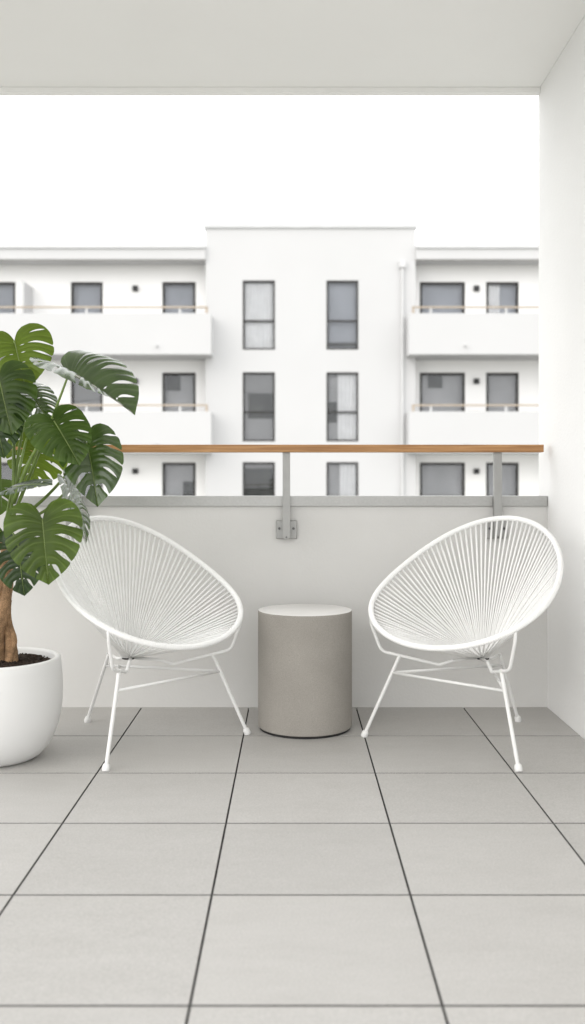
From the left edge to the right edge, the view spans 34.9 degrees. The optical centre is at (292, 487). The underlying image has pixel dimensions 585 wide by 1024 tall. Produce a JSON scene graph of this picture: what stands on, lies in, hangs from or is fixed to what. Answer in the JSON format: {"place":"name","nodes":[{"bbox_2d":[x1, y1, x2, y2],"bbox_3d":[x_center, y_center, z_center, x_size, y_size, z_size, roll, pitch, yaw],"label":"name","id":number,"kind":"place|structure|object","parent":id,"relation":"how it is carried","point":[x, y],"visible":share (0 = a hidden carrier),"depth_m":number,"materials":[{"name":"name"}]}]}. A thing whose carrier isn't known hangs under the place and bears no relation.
{"place":"outdoors","nodes":[
{"label":"outdoors","id":0,"kind":"place"},
{"bbox_2d":[0,223,538,495],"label":"apartment building","id":1,"kind":"structure","parent":0,"point":[311,334],"depth_m":29.70,"materials":[{"name":"white paint"}]},
{"bbox_2d":[1,463,11,488],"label":"window","id":2,"kind":"structure","parent":1,"relation":"in","point":[6,471],"depth_m":30.52,"materials":[{"name":"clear glass"}]},
{"bbox_2d":[0,282,15,312],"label":"window","id":3,"kind":"structure","parent":1,"relation":"in","point":[7,289],"depth_m":30.64,"materials":[{"name":"grey glass"}]},
{"bbox_2d":[71,282,102,312],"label":"window","id":4,"kind":"structure","parent":1,"relation":"in","point":[82,293],"depth_m":30.64,"materials":[{"name":"grey glass"}]},
{"bbox_2d":[71,377,102,410],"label":"window","id":5,"kind":"structure","parent":1,"relation":"in","point":[79,395],"depth_m":30.52,"materials":[{"name":"grey glass"}]},
{"bbox_2d":[80,472,102,495],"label":"window","id":6,"kind":"structure","parent":1,"relation":"in","point":[82,474],"depth_m":30.64,"materials":[{"name":"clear glass"}]},
{"bbox_2d":[162,282,195,312],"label":"window","id":7,"kind":"structure","parent":1,"relation":"in","point":[173,293],"depth_m":30.64,"materials":[{"name":"grey glass"}]},
{"bbox_2d":[162,373,195,410],"bbox_3d":[-3.713,-2.659,30.545,1.092,2.204,0.230,0,0,0],"label":"window","id":8,"kind":"structure","parent":1,"relation":"in","point":[177,388],"depth_m":30.64,"materials":[{"name":"grey glass"}]},
{"bbox_2d":[162,463,195,495],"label":"window","id":9,"kind":"structure","parent":1,"relation":"in","point":[178,479],"depth_m":30.64,"materials":[{"name":"grey glass"}]},
{"bbox_2d":[243,281,274,349],"bbox_3d":[-1.077,-5.514,29.825,1.029,2.209,0.152,0,0,0],"label":"window","id":10,"kind":"structure","parent":1,"relation":"in","point":[258,296],"depth_m":29.87,"materials":[{"name":"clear glass"}]},
{"bbox_2d":[243,372,274,441],"bbox_3d":[-1.077,-2.580,29.864,1.031,2.211,0.231,0,0,0],"label":"window","id":11,"kind":"structure","parent":1,"relation":"in","point":[258,387],"depth_m":29.92,"materials":[{"name":"grey glass"}]},
{"bbox_2d":[243,462,274,495],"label":"window","id":12,"kind":"structure","parent":1,"relation":"in","point":[258,477],"depth_m":29.96,"materials":[{"name":"grey glass"}]},
{"bbox_2d":[326,281,357,349],"bbox_3d":[1.595,-5.514,29.864,1.018,2.211,0.231,0,0,0],"label":"window","id":13,"kind":"structure","parent":1,"relation":"in","point":[341,296],"depth_m":29.96,"materials":[{"name":"grey glass"}]},
{"bbox_2d":[326,372,357,441],"bbox_3d":[1.595,-2.580,29.864,1.018,2.211,0.231,0,0,0],"label":"window","id":14,"kind":"structure","parent":1,"relation":"in","point":[341,387],"depth_m":29.88,"materials":[{"name":"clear glass"}]},
{"bbox_2d":[326,462,357,495],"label":"window","id":15,"kind":"structure","parent":1,"relation":"in","point":[341,477],"depth_m":29.89,"materials":[{"name":"grey glass"}]},
{"bbox_2d":[420,282,464,312],"bbox_3d":[4.903,-5.627,30.545,1.479,2.199,0.230,0,0,0],"label":"window","id":16,"kind":"structure","parent":1,"relation":"in","point":[431,293],"depth_m":30.64,"materials":[{"name":"grey glass"}]},
{"bbox_2d":[420,373,464,410],"bbox_3d":[4.903,-2.659,30.545,1.479,2.204,0.230,0,0,0],"label":"window","id":17,"kind":"structure","parent":1,"relation":"in","point":[435,388],"depth_m":30.64,"materials":[{"name":"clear glass"}]},
{"bbox_2d":[420,463,464,495],"bbox_3d":[4.903,0.281,30.545,1.479,2.203,0.230,0,0,0],"label":"window","id":18,"kind":"structure","parent":1,"relation":"in","point":[436,479],"depth_m":30.64,"materials":[{"name":"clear glass"}]},
{"bbox_2d":[486,282,517,312],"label":"window","id":19,"kind":"structure","parent":1,"relation":"in","point":[497,293],"depth_m":30.57,"materials":[{"name":"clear glass"}]},
{"bbox_2d":[486,373,517,410],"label":"window","id":20,"kind":"structure","parent":1,"relation":"in","point":[501,388],"depth_m":30.64,"materials":[{"name":"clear glass"}]},
{"bbox_2d":[486,463,517,495],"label":"window","id":21,"kind":"structure","parent":1,"relation":"in","point":[509,471],"depth_m":30.64,"materials":[{"name":"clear glass"}]},
{"bbox_2d":[0,95,538,245],"label":"sky","id":22,"kind":"structure","parent":0,"point":[75,170],"materials":[{"name":"white"}]},
{"bbox_2d":[0,707,584,1023],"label":"floor","id":23,"kind":"structure","parent":0,"point":[216,865],"depth_m":2.48,"materials":[{"name":"tile"}]},
{"bbox_2d":[0,647,62,766],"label":"planter pot","id":24,"kind":"object","parent":23,"relation":"on","point":[31,688],"visible":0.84,"depth_m":3.39,"materials":[{"name":"white ceramic"}]},
{"bbox_2d":[0,323,138,661],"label":"monstera plant","id":25,"kind":"object","parent":24,"relation":"on","point":[39,431],"visible":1,"depth_m":3.40,"materials":[{"name":"green plant"}]},
{"bbox_2d":[52,516,250,770],"bbox_3d":[-0.630,0.574,3.806,0.771,0.908,0.793,0,0,44],"label":"lounge chair","id":26,"kind":"object","parent":23,"relation":"on","point":[85,602],"visible":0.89,"depth_m":3.90,"materials":[{"name":"white plastic"}]},
{"bbox_2d":[0,496,547,709],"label":"parapet wall","id":27,"kind":"structure","parent":23,"relation":"on","point":[352,553],"depth_m":4.34,"materials":[{"name":"paint"}]},
{"bbox_2d":[11,445,543,538],"bbox_3d":[-0.998,0.020,4.303,4.304,0.436,0.074,0,0,0],"label":"balcony railing","id":28,"kind":"object","parent":27,"relation":"attached to","point":[286,527],"visible":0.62,"depth_m":4.27,"materials":[{"name":"brown wood"}]},
{"bbox_2d":[258,604,351,738],"bbox_3d":[0.053,0.773,3.980,0.401,0.503,0.401,0,0,0],"label":"side table","id":29,"kind":"object","parent":23,"relation":"on","point":[304,671],"visible":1,"depth_m":3.81,"materials":[{"name":"concrete"}]},
{"bbox_2d":[361,516,563,771],"bbox_3d":[0.741,0.574,3.799,0.793,0.908,0.771,0,0,42],"label":"lounge chair","id":30,"kind":"object","parent":23,"relation":"on","point":[518,617],"visible":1,"depth_m":3.88,"materials":[{"name":"white plastic"}]},
{"bbox_2d":[539,16,584,739],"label":"side wall","id":31,"kind":"structure","parent":23,"relation":"on","point":[562,283],"depth_m":4.07,"materials":[{"name":"white paint"}]},
{"bbox_2d":[0,0,584,95],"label":"ceiling","id":32,"kind":"structure","parent":0,"point":[282,47],"depth_m":4.05,"materials":[{"name":"paint"}]}
]}

